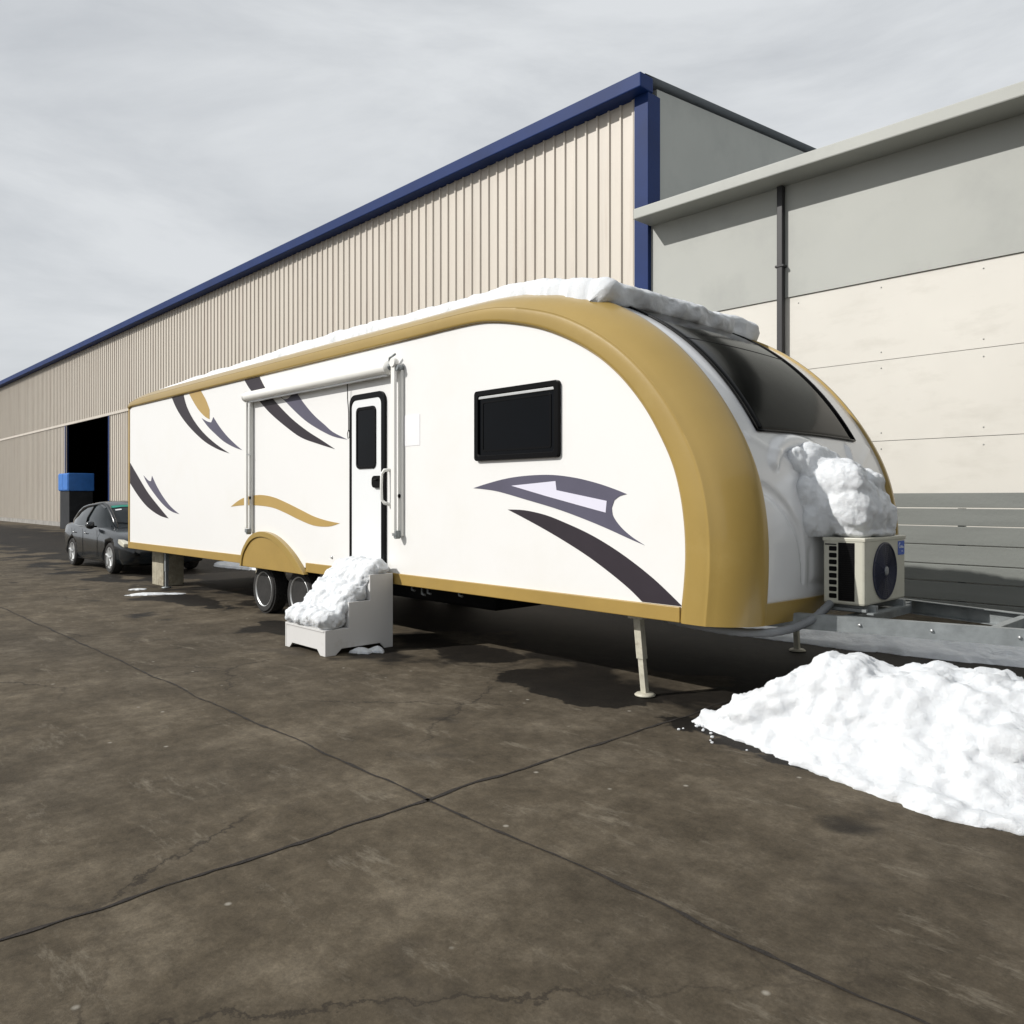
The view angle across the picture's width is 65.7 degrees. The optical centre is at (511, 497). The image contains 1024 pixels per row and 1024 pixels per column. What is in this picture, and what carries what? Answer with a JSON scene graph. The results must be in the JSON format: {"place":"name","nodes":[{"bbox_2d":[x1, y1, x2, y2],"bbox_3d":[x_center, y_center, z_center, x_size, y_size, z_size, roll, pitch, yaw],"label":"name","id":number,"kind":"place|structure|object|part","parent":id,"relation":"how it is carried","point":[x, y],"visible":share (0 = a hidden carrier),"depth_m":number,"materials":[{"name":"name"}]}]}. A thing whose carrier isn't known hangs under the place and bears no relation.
{"place":"outdoors","nodes":[
{"label":"outdoors","id":0,"kind":"place"},
{"bbox_2d":[213,561,255,569],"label":"snow bank","id":1,"kind":"structure","parent":0,"point":[227,564],"depth_m":18.10,"materials":[{"name":"white snow"}]},
{"bbox_2d":[0,521,1023,1023],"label":"ground","id":2,"kind":"structure","parent":0,"point":[118,779],"depth_m":3.74,"materials":[{"name":"concrete"}]},
{"bbox_2d":[58,473,93,528],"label":"storage cabinet","id":3,"kind":"object","parent":2,"relation":"on","point":[76,490],"visible":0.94,"depth_m":40.33,"materials":[{"name":"metal"}]},
{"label":"cabinet door","id":4,"kind":"part","parent":3,"relation":"part of","materials":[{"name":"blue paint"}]},
{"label":"cabinet door","id":5,"kind":"part","parent":3,"relation":"part of","materials":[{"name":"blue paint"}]},
{"bbox_2d":[64,500,202,572],"bbox_3d":[-8.828,0.831,18.389,2.120,1.538,4.692,0,0,-44],"label":"parked car","id":6,"kind":"object","parent":2,"relation":"on","point":[97,531],"visible":0.57,"depth_m":17.59,"materials":[{"name":"paint"}]},
{"bbox_2d":[124,592,164,595],"bbox_3d":[-5.989,1.587,13.125,0.771,0.047,0.287,0,0,-23],"label":"snow lump","id":7,"kind":"object","parent":2,"relation":"on","point":[148,593],"visible":0.91,"depth_m":13.06,"materials":[{"name":"white snow"}]},
{"bbox_2d":[152,551,183,585],"bbox_3d":[-6.357,1.282,14.662,0.370,0.635,0.560,0,0,-44],"label":"support block","id":8,"kind":"object","parent":2,"relation":"on","point":[176,571],"depth_m":14.49,"materials":[{"name":"concrete"}]},
{"bbox_2d":[165,593,185,594],"bbox_3d":[-5.624,1.595,13.215,0.386,0.030,0.191,0,0,-2],"label":"snow lump","id":9,"kind":"object","parent":2,"relation":"on","point":[173,593],"visible":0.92,"depth_m":13.16,"materials":[{"name":"white snow"}]},
{"bbox_2d":[285,572,392,656],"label":"entry steps","id":10,"kind":"structure","parent":2,"relation":"on","point":[369,619],"depth_m":8.34,"materials":[{"name":"white plastic"}]},
{"bbox_2d":[285,555,388,629],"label":"step snow","id":11,"kind":"structure","parent":10,"relation":"on","point":[339,584],"depth_m":8.39,"materials":[{"name":"white snow"}]},
{"bbox_2d":[349,647,371,653],"bbox_3d":[-1.561,1.577,8.215,0.252,0.066,0.163,0,0,30],"label":"snow lump","id":12,"kind":"object","parent":2,"relation":"on","point":[360,650],"visible":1,"depth_m":8.17,"materials":[{"name":"white snow"}]},
{"bbox_2d":[369,646,383,652],"bbox_3d":[-1.406,1.573,8.252,0.139,0.074,0.246,0,0,-44],"label":"snow lump","id":13,"kind":"object","parent":2,"relation":"on","point":[376,649],"visible":0.84,"depth_m":8.20,"materials":[{"name":"white snow"}]},
{"bbox_2d":[0,72,815,525],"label":"corrugated hall","id":14,"kind":"structure","parent":2,"relation":"on","point":[564,192],"depth_m":20.49,"materials":[{"name":"beige metal"}]},
{"bbox_2d":[0,607,929,1023],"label":"ground joint","id":15,"kind":"object","parent":2,"relation":"on","point":[762,951],"visible":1,"depth_m":3.29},
{"bbox_2d":[0,622,967,940],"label":"ground joint","id":16,"kind":"object","parent":2,"relation":"on","point":[314,838],"visible":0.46,"depth_m":3.70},
{"bbox_2d":[128,294,1023,697],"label":"travel trailer","id":17,"kind":"object","parent":2,"relation":"on","point":[634,464],"visible":0.81,"depth_m":7.24,"materials":[{"name":"white metal"}]},
{"bbox_3d":[-1.655,-0.201,8.960,0.069,1.832,0.605,0,0,-44],"label":"door","id":18,"kind":"part","parent":17,"relation":"part of","materials":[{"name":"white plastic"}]},
{"bbox_2d":[159,277,759,389],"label":"roof snow","id":19,"kind":"structure","parent":17,"relation":"on","point":[606,289],"depth_m":7.61,"materials":[{"name":"white snow"}]},
{"bbox_3d":[0.031,-0.683,7.211,0.045,0.665,1.105,0,0,-44],"label":"window","id":20,"kind":"part","parent":17,"relation":"part of","materials":[{"name":"black glass"}]},
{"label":"front window","id":21,"kind":"part","parent":17,"relation":"part of","materials":[{"name":"black glass"}]},
{"bbox_2d":[665,535,910,636],"bbox_3d":[2.242,0.662,6.143,1.989,0.720,0.705,0,0,-13],"label":"air conditioner","id":22,"kind":"object","parent":17,"relation":"attached to","point":[864,575],"visible":0.97,"depth_m":6.02,"materials":[{"name":"white plastic"}]},
{"bbox_2d":[787,441,897,537],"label":"front snow","id":23,"kind":"structure","parent":17,"relation":"attached to","point":[838,495],"depth_m":6.11,"materials":[{"name":"white snow"}]},
{"bbox_2d":[739,626,1023,667],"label":"trailer drawbar","id":24,"kind":"structure","parent":17,"relation":"attached to","point":[990,654],"depth_m":8.11,"materials":[{"name":"silver metal"}]},
{"bbox_2d":[677,724,747,750],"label":"snow crumbs","id":25,"kind":"object","parent":2,"relation":"on","point":[699,725],"visible":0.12,"depth_m":5.46,"materials":[{"name":"white snow"}]},
{"bbox_2d":[633,81,1023,606],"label":"panel wall","id":26,"kind":"structure","parent":2,"relation":"on","point":[873,280],"depth_m":11.78,"materials":[{"name":"white metal"}]},
{"bbox_2d":[691,650,1023,835],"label":"snow pile","id":27,"kind":"object","parent":2,"relation":"on","point":[939,739],"visible":1,"depth_m":4.56,"materials":[{"name":"white snow"}]},
{"bbox_2d":[893,493,1023,612],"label":"board fence","id":28,"kind":"object","parent":2,"relation":"on","point":[963,591],"visible":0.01,"depth_m":10.53,"materials":[{"name":"wood"}]},
{"bbox_2d":[0,0,1023,380],"label":"sky","id":29,"kind":"structure","parent":0,"point":[151,151],"materials":[{"name":"grey"}]}
]}

